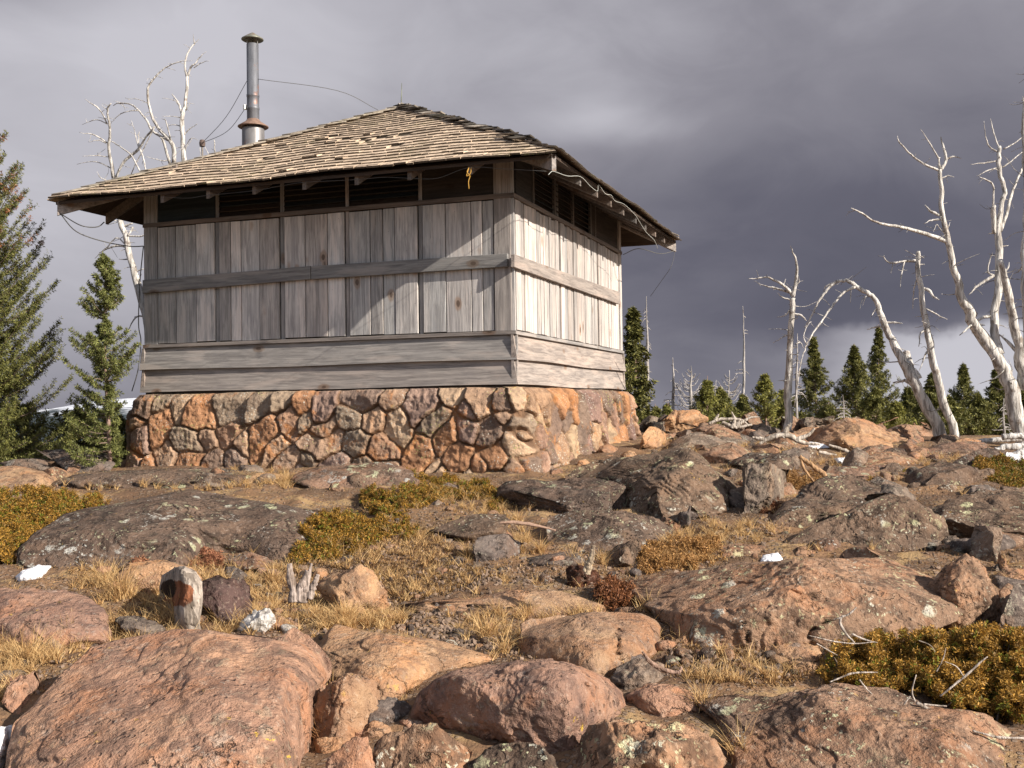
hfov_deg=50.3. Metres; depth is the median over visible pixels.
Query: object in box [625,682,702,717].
rock slab
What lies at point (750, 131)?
sky
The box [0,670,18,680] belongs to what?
loose stone
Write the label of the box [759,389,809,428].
fir tree
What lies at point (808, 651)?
rock slab
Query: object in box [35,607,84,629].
grass tuft
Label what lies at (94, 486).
loose stone
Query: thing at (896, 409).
fir tree
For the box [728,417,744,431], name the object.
rock
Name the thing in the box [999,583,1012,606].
rock
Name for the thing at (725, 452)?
boulder
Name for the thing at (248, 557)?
stone
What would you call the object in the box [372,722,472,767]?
boulder
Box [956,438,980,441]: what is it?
rock
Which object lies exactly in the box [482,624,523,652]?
grass tuft
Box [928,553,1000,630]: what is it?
boulder
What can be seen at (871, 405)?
fir tree
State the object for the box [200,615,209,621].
loose stone
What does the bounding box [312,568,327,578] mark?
loose stone
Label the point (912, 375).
dead tree
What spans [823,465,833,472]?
rock
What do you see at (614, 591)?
plant
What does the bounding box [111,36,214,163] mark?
dead tree
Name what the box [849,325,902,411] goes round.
fir tree
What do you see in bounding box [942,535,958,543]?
rock
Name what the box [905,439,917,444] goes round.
rock
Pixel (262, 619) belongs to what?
white quartz rock
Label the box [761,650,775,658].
loose stone
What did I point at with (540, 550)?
grass tuft
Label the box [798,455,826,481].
branch
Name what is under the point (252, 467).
rock
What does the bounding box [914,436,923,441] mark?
loose stone
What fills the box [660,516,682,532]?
stone
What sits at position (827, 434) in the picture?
boulder
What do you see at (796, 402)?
dead tree
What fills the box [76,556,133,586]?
grass tuft
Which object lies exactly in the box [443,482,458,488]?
rock
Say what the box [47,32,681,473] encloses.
lookout cabin
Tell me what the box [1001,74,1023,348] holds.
dead tree
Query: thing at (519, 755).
boulder
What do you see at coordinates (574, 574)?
rotten stump
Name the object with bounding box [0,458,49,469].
stone
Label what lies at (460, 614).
loose stone
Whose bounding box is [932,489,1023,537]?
boulder
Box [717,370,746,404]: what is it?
dead tree
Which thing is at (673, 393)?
dead tree
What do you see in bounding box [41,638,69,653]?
rock
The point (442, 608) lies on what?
loose stone
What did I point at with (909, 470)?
loose stone
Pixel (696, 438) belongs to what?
boulder
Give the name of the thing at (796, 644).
rock
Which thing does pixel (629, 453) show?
rock
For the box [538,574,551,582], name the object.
loose stone
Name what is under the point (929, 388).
fir tree
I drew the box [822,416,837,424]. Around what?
rock
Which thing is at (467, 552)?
grass tuft
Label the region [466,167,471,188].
hanging cord
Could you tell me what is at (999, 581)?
rock
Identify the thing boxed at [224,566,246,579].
rock
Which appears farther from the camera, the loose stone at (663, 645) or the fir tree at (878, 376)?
the fir tree at (878, 376)
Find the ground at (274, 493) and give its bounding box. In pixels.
[0,431,1023,767]
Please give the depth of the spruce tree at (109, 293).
11.24 m
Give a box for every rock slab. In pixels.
[0,466,55,491]
[0,587,111,649]
[2,670,40,713]
[16,489,319,569]
[54,467,260,490]
[319,624,495,699]
[398,589,605,618]
[545,509,674,554]
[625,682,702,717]
[626,547,963,651]
[697,682,1010,767]
[712,543,766,557]
[770,643,824,661]
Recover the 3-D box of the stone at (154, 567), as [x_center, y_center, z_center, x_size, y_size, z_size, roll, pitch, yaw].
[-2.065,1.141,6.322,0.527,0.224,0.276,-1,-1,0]
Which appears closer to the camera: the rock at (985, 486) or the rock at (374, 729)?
the rock at (374, 729)
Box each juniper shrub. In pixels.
[0,482,111,564]
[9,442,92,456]
[286,506,419,564]
[358,475,504,520]
[406,467,463,482]
[808,620,1023,739]
[972,451,1023,487]
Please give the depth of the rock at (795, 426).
15.39 m
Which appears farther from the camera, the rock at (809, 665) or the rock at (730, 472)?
the rock at (730, 472)
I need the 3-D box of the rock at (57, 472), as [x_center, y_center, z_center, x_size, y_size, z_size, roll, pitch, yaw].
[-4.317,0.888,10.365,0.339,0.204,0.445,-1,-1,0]
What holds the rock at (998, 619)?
on the ground at (274, 493)
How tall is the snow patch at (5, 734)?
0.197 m
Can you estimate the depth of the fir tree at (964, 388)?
27.90 m
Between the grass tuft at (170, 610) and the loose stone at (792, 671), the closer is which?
the loose stone at (792, 671)
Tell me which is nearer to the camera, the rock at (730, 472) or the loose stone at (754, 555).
the loose stone at (754, 555)
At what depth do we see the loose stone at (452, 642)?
5.12 m
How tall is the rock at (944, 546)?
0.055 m
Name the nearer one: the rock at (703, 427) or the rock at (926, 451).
the rock at (926, 451)
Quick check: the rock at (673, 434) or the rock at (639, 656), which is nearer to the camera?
the rock at (639, 656)
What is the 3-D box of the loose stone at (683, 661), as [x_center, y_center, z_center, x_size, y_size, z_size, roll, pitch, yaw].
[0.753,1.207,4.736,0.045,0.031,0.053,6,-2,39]
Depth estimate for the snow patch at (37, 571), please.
6.45 m
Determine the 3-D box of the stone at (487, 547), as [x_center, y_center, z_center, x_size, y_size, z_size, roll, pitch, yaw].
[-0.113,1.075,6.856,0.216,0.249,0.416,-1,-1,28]
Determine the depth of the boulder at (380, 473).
9.69 m
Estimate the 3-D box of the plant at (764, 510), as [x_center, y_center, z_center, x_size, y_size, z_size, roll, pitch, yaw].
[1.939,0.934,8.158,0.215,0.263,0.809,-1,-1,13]
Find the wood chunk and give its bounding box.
[281,624,297,632]
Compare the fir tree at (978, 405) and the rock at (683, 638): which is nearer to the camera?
the rock at (683, 638)
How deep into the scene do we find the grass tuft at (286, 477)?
9.78 m
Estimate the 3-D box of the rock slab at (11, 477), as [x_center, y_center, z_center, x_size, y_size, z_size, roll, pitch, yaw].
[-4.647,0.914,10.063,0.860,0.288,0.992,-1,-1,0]
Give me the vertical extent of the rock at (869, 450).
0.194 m
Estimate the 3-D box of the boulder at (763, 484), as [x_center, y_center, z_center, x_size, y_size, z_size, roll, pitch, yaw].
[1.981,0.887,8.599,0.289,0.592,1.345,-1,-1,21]
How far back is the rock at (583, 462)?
10.86 m
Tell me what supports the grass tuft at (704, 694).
on the ground at (274, 493)
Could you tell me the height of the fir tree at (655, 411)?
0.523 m
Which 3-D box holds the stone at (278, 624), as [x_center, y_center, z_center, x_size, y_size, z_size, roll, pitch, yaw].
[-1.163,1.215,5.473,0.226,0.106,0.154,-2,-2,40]
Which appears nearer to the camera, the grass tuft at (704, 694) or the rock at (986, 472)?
the grass tuft at (704, 694)
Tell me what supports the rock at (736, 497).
on the ground at (274, 493)
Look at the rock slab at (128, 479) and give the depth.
9.77 m
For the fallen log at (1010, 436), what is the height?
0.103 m
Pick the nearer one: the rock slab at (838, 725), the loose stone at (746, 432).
the rock slab at (838, 725)
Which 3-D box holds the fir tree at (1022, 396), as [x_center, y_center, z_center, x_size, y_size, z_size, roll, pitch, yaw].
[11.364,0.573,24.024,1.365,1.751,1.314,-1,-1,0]
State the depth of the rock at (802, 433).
13.02 m
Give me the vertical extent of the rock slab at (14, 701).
0.254 m
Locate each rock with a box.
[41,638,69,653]
[43,467,76,478]
[49,483,57,488]
[95,566,111,572]
[202,472,223,487]
[210,467,223,473]
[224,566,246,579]
[236,464,264,472]
[237,608,275,631]
[263,569,279,577]
[272,608,282,612]
[298,565,307,569]
[314,737,343,753]
[328,482,343,491]
[348,473,363,487]
[355,729,364,736]
[361,720,391,738]
[384,544,399,548]
[399,718,422,728]
[432,499,442,505]
[433,567,447,574]
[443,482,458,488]
[449,556,467,564]
[454,544,464,553]
[550,468,562,473]
[577,459,589,465]
[596,444,617,452]
[617,607,637,611]
[620,450,636,456]
[631,654,645,659]
[639,415,657,431]
[643,421,665,430]
[653,509,660,518]
[658,414,667,421]
[667,432,676,438]
[678,634,689,644]
[681,430,693,435]
[695,421,729,431]
[720,437,747,444]
[725,469,737,476]
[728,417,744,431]
[728,486,743,508]
[740,434,770,445]
[741,412,762,429]
[749,430,768,436]
[761,663,783,673]
[770,430,808,448]
[778,416,799,430]
[781,447,810,464]
[784,482,797,494]
[788,659,820,671]
[789,642,800,646]
[790,456,799,465]
[791,443,808,448]
[795,427,818,433]
[795,546,814,556]
[797,431,807,435]
[800,447,818,460]
[812,537,840,550]
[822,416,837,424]
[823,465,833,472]
[842,449,869,465]
[862,444,891,455]
[882,448,907,453]
[886,422,932,437]
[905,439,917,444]
[907,482,922,487]
[908,437,921,442]
[922,448,928,457]
[926,539,941,551]
[936,544,950,551]
[937,484,956,491]
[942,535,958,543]
[947,538,969,553]
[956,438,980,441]
[962,485,975,493]
[963,534,1015,553]
[968,484,996,490]
[980,468,994,479]
[991,575,1023,588]
[992,563,1000,570]
[996,567,1023,579]
[996,613,1000,623]
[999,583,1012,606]
[1000,486,1018,488]
[1002,532,1023,547]
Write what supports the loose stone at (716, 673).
on the ground at (274, 493)
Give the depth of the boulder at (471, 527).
7.44 m
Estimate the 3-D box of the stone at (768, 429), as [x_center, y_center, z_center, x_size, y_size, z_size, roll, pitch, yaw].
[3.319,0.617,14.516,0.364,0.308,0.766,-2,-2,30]
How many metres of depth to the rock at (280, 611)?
5.72 m
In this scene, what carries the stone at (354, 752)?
on the ground at (274, 493)
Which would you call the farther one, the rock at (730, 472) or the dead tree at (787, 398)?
the dead tree at (787, 398)
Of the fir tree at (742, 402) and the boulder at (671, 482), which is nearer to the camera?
the boulder at (671, 482)
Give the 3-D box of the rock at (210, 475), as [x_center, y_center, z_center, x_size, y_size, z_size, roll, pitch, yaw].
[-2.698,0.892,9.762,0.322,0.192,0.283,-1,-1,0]
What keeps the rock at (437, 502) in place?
on the ground at (274, 493)
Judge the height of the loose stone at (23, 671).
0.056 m
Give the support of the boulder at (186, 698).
on the ground at (274, 493)
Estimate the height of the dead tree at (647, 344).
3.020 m
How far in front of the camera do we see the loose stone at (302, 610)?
5.67 m
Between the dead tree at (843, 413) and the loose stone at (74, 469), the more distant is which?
the dead tree at (843, 413)
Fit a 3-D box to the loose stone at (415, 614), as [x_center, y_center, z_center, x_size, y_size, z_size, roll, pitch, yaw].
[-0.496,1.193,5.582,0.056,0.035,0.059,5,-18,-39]
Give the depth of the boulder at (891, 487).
8.19 m
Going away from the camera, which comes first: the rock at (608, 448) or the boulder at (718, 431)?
the rock at (608, 448)
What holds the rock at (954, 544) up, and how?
on the ground at (274, 493)
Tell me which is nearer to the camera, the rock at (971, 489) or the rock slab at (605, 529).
the rock slab at (605, 529)
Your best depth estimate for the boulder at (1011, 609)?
5.18 m
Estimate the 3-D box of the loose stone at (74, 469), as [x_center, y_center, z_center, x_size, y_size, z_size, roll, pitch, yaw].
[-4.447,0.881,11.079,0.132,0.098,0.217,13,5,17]
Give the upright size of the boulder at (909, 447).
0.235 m
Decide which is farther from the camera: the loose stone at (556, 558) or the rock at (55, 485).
the rock at (55, 485)
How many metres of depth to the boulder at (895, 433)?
13.49 m
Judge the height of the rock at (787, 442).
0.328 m
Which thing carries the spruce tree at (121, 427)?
on the ground at (274, 493)
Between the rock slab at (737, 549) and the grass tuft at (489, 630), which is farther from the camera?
the rock slab at (737, 549)
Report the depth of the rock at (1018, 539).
6.96 m
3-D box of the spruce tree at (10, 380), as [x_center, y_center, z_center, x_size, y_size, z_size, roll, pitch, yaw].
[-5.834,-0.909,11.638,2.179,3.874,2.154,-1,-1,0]
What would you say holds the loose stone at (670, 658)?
on the ground at (274, 493)
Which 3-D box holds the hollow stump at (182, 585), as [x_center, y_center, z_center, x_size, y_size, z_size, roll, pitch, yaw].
[-1.773,1.134,5.824,0.138,0.394,0.842,0,-1,-26]
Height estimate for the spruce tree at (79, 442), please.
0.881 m
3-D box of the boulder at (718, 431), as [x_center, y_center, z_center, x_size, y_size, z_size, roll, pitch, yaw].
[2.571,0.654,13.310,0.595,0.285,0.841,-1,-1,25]
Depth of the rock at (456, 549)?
6.99 m
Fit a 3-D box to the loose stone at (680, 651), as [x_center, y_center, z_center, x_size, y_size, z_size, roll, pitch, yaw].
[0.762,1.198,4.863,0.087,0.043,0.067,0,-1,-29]
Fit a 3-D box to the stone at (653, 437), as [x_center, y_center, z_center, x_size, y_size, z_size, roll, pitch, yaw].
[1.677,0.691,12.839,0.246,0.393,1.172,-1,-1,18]
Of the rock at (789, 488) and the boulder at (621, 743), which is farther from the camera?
the rock at (789, 488)
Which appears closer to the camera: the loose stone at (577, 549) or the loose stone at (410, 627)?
the loose stone at (410, 627)
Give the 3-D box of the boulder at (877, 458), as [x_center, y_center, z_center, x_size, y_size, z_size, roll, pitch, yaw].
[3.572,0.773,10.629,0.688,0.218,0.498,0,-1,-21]
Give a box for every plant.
[131,546,226,568]
[591,572,637,611]
[631,531,725,574]
[760,496,781,513]
[786,468,820,489]
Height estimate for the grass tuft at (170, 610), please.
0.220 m
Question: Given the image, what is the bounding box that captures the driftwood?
[642,651,682,674]
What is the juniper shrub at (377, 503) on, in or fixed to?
on the ground at (274, 493)
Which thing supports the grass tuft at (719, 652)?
on the ground at (274, 493)
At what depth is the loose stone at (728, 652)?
4.75 m
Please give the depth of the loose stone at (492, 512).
8.09 m
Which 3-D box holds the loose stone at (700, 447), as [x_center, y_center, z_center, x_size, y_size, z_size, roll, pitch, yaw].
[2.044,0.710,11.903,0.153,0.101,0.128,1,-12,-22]
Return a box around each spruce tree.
[0,129,79,465]
[0,399,60,459]
[32,407,106,459]
[58,251,141,467]
[98,414,126,459]
[623,305,658,424]
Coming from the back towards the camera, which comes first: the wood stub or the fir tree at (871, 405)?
the fir tree at (871, 405)
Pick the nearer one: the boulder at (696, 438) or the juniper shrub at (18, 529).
the juniper shrub at (18, 529)
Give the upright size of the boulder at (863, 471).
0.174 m
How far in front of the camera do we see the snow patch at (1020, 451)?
10.96 m
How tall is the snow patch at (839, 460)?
0.060 m
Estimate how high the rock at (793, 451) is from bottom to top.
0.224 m
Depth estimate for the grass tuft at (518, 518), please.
7.94 m
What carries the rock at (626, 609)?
on the ground at (274, 493)
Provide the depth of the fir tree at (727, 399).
20.88 m
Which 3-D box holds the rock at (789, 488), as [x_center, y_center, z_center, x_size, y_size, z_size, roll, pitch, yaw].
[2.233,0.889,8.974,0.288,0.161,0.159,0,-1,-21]
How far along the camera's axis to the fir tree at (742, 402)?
21.92 m
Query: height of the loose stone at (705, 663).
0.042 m
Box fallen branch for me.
[500,520,555,530]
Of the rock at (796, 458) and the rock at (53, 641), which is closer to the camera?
the rock at (53, 641)
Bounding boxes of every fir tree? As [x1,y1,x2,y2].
[640,405,661,422]
[657,403,672,417]
[687,376,729,423]
[710,385,738,425]
[733,394,754,417]
[735,372,784,426]
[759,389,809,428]
[791,336,842,418]
[811,344,886,426]
[817,402,835,417]
[834,406,854,420]
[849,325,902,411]
[851,387,911,428]
[875,400,917,428]
[898,385,917,423]
[907,371,939,422]
[909,393,974,434]
[945,392,1006,434]
[947,363,979,435]
[966,369,1011,434]
[998,390,1023,433]
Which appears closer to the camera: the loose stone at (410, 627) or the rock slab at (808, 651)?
the rock slab at (808, 651)
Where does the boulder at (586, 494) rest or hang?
on the ground at (274, 493)
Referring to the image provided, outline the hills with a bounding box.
[10,398,1009,441]
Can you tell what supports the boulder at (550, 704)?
on the ground at (274, 493)
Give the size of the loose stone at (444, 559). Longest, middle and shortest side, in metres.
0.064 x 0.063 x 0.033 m
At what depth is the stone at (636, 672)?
4.50 m
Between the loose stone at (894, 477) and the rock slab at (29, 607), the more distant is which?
the loose stone at (894, 477)
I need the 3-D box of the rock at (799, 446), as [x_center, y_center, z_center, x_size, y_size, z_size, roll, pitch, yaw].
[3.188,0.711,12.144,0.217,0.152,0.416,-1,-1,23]
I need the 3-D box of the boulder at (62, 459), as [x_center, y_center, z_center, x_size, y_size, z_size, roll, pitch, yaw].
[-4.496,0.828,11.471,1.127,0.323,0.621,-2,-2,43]
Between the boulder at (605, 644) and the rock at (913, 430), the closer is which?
the boulder at (605, 644)
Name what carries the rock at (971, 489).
on the ground at (274, 493)
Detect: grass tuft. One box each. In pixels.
[4,619,67,664]
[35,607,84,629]
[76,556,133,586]
[80,557,177,599]
[142,591,174,623]
[255,560,293,585]
[277,468,295,483]
[311,710,325,739]
[321,594,374,622]
[455,538,473,558]
[463,607,514,639]
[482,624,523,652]
[505,506,526,520]
[508,599,544,612]
[519,532,557,553]
[564,543,584,557]
[594,546,616,564]
[634,589,659,611]
[660,671,738,711]
[690,711,783,763]
[711,638,737,656]
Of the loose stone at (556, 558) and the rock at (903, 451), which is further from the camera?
the rock at (903, 451)
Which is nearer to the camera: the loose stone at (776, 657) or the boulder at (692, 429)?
the loose stone at (776, 657)
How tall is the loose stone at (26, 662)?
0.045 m
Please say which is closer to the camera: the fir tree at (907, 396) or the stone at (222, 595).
the stone at (222, 595)
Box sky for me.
[0,0,1023,415]
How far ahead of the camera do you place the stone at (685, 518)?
7.65 m
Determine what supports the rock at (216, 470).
on the ground at (274, 493)
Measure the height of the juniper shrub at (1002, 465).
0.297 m
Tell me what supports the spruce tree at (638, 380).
on the ground at (274, 493)
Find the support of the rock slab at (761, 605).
on the ground at (274, 493)
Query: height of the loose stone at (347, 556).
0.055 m
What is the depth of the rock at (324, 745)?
3.94 m
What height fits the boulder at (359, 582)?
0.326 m
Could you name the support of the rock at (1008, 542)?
on the ground at (274, 493)
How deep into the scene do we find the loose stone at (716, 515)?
7.95 m
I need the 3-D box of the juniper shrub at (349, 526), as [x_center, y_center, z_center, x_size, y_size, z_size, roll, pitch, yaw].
[-1.084,1.019,7.320,0.901,0.319,1.358,-1,-1,0]
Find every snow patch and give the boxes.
[0,725,12,767]
[15,564,51,581]
[761,553,782,561]
[808,442,828,448]
[834,457,844,463]
[1006,452,1023,460]
[1011,448,1023,455]
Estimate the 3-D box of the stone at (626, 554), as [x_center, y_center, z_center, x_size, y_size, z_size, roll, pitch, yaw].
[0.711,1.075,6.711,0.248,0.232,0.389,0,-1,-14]
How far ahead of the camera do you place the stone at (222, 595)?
5.65 m
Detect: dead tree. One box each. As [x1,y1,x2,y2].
[79,99,154,348]
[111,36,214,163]
[642,296,652,405]
[664,357,681,409]
[674,368,701,409]
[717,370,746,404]
[735,306,749,400]
[749,246,814,429]
[791,333,806,417]
[793,267,946,436]
[834,395,851,420]
[846,119,1023,443]
[882,250,959,436]
[998,399,1010,433]
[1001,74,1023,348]
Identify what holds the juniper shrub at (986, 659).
on the ground at (274, 493)
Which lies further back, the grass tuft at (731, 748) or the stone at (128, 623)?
the stone at (128, 623)
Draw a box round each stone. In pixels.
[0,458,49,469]
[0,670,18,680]
[0,677,16,688]
[13,669,26,675]
[19,659,28,666]
[66,465,79,472]
[91,484,102,489]
[114,560,202,593]
[115,615,165,636]
[137,611,147,616]
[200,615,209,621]
[202,575,252,623]
[227,552,278,570]
[247,473,284,482]
[253,473,275,483]
[255,602,271,607]
[256,567,266,574]
[271,615,302,629]
[297,609,310,614]
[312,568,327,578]
[325,736,374,767]
[340,555,351,560]
[368,697,410,724]
[407,624,414,630]
[409,613,419,618]
[437,604,454,612]
[439,557,447,562]
[444,639,457,645]
[445,506,454,510]
[452,628,467,636]
[457,612,466,618]
[472,534,523,561]
[480,637,488,643]
[487,510,498,513]
[526,551,584,566]
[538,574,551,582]
[550,555,563,560]
[574,546,580,551]
[599,539,641,566]
[611,657,663,689]
[628,568,641,576]
[639,427,667,449]
[655,640,675,650]
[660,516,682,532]
[663,655,679,664]
[676,506,698,526]
[676,648,689,656]
[680,658,689,663]
[694,444,705,449]
[699,647,717,658]
[699,662,713,668]
[707,669,725,679]
[708,514,718,518]
[722,647,735,660]
[739,662,750,669]
[742,429,755,434]
[750,419,779,433]
[751,443,787,453]
[751,553,757,559]
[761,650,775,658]
[769,654,787,664]
[787,669,797,674]
[880,472,891,480]
[891,474,899,480]
[906,467,917,474]
[908,452,923,458]
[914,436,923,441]
[929,454,938,458]
[970,522,1002,563]
[997,553,1007,568]
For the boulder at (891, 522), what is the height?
0.506 m
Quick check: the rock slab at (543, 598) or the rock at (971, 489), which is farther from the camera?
the rock at (971, 489)
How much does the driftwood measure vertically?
0.090 m
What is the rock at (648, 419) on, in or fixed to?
on the ground at (274, 493)
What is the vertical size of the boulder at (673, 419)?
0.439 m
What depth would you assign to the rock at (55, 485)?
9.71 m
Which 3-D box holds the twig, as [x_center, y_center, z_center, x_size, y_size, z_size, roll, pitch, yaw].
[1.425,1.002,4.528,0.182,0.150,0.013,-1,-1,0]
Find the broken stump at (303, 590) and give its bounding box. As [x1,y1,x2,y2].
[286,563,319,603]
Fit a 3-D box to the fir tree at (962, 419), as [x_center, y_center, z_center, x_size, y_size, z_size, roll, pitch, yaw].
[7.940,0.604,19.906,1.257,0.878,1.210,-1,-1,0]
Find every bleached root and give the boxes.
[708,414,751,428]
[731,412,758,428]
[752,423,819,445]
[819,444,849,454]
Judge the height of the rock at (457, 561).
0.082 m
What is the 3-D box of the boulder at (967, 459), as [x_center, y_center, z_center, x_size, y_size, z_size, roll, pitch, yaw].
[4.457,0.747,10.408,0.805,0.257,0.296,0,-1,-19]
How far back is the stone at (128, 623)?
5.34 m
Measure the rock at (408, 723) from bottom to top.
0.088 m
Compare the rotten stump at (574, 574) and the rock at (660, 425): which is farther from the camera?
the rock at (660, 425)
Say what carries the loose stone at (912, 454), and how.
on the ground at (274, 493)
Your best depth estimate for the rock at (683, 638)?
5.00 m
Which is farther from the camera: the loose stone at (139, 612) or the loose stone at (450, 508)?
the loose stone at (450, 508)
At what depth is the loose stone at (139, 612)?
5.78 m
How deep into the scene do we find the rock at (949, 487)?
8.96 m
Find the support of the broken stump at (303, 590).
on the ground at (274, 493)
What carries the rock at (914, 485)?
on the ground at (274, 493)
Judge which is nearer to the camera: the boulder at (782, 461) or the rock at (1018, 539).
the rock at (1018, 539)
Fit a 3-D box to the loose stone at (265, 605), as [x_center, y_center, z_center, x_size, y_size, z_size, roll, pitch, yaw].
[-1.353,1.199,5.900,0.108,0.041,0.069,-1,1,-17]
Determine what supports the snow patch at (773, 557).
on the ground at (274, 493)
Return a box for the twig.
[833,607,877,642]
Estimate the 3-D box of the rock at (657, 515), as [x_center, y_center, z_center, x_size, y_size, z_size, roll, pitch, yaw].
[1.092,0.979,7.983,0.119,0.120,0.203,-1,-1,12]
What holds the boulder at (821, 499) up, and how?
on the ground at (274, 493)
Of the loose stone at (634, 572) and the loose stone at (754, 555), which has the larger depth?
the loose stone at (754, 555)
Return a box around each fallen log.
[978,437,1023,442]
[994,443,1023,449]
[1001,432,1023,439]
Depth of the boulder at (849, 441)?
12.03 m
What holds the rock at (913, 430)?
on the ground at (274, 493)
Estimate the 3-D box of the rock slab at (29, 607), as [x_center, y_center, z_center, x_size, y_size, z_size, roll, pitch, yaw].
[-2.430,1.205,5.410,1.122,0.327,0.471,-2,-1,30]
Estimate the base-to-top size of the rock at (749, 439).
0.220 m
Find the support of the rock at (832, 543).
on the ground at (274, 493)
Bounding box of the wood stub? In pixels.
[582,545,595,574]
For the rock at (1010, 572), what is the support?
on the ground at (274, 493)
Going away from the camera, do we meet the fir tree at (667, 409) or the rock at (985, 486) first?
the rock at (985, 486)
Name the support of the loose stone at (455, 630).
on the ground at (274, 493)
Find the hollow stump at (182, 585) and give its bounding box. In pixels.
[159,566,202,629]
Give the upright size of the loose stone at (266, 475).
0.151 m
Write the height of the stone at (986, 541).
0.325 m
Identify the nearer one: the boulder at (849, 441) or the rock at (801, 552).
the rock at (801, 552)
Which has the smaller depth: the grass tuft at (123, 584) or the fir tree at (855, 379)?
the grass tuft at (123, 584)
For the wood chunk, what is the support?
on the ground at (274, 493)
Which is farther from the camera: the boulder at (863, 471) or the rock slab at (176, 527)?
the boulder at (863, 471)
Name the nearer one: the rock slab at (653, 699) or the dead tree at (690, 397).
the rock slab at (653, 699)
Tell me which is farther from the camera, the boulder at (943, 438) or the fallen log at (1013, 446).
the boulder at (943, 438)
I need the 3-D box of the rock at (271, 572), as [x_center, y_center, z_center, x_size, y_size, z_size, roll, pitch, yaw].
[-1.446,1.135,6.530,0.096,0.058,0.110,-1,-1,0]
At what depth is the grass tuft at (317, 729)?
4.03 m
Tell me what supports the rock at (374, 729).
on the ground at (274, 493)
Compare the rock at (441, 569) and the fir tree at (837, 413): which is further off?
the fir tree at (837, 413)
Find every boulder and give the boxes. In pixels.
[5,628,331,767]
[36,447,114,472]
[289,462,421,488]
[312,673,382,745]
[316,563,389,612]
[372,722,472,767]
[410,658,625,751]
[428,513,510,541]
[467,742,557,767]
[496,477,626,512]
[518,612,660,676]
[565,446,736,521]
[569,719,726,767]
[644,409,708,432]
[662,432,727,449]
[676,423,697,434]
[702,442,750,463]
[703,426,740,438]
[727,452,799,469]
[739,462,789,514]
[769,474,881,527]
[787,493,948,551]
[797,464,886,478]
[798,417,825,428]
[807,417,898,445]
[833,432,892,450]
[864,451,920,464]
[870,475,916,500]
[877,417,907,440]
[877,462,904,471]
[898,442,924,454]
[905,461,981,485]
[926,441,990,457]
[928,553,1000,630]
[930,434,959,443]
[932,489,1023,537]
[953,448,1006,465]
[998,584,1023,628]
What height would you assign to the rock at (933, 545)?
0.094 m
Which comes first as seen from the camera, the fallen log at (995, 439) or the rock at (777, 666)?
the rock at (777, 666)
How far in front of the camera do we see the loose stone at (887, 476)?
9.41 m
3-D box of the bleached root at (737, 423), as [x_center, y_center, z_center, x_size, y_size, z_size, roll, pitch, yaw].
[2.475,0.386,11.595,0.316,0.190,0.061,-1,-1,0]
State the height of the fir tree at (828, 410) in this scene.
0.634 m
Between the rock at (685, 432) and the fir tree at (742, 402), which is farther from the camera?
the fir tree at (742, 402)
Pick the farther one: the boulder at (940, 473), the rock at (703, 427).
the rock at (703, 427)
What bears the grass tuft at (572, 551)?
on the ground at (274, 493)
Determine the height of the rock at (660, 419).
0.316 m
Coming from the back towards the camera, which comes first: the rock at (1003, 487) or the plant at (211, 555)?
the rock at (1003, 487)
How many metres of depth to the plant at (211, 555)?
6.79 m
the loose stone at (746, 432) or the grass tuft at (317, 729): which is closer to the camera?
the grass tuft at (317, 729)
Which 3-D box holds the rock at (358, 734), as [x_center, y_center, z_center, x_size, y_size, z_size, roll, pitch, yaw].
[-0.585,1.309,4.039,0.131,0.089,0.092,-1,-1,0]
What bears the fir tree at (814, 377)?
on the ground at (274, 493)
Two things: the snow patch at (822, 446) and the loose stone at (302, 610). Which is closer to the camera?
the loose stone at (302, 610)
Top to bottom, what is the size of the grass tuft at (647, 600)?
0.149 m
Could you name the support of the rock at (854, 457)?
on the ground at (274, 493)
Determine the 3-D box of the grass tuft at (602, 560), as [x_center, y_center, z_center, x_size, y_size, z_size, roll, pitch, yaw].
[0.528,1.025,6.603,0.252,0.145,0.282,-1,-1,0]
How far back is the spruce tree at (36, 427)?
14.71 m
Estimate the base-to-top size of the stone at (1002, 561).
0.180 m
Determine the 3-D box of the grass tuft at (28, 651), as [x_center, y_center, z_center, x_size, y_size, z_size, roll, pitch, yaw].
[-2.176,1.160,4.933,0.401,0.204,0.365,0,-2,-34]
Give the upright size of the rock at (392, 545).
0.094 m
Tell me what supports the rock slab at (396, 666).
on the ground at (274, 493)
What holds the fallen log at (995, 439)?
on the ground at (274, 493)
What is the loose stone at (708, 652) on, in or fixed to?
on the ground at (274, 493)
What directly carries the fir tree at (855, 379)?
on the ground at (274, 493)
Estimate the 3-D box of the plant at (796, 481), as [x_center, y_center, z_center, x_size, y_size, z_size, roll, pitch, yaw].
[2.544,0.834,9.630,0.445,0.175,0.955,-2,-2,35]
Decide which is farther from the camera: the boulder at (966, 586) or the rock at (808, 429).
the rock at (808, 429)
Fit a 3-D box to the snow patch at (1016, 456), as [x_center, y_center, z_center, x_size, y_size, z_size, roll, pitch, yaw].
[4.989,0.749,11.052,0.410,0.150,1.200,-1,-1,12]
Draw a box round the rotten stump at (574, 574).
[566,564,600,586]
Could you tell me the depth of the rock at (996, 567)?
6.29 m

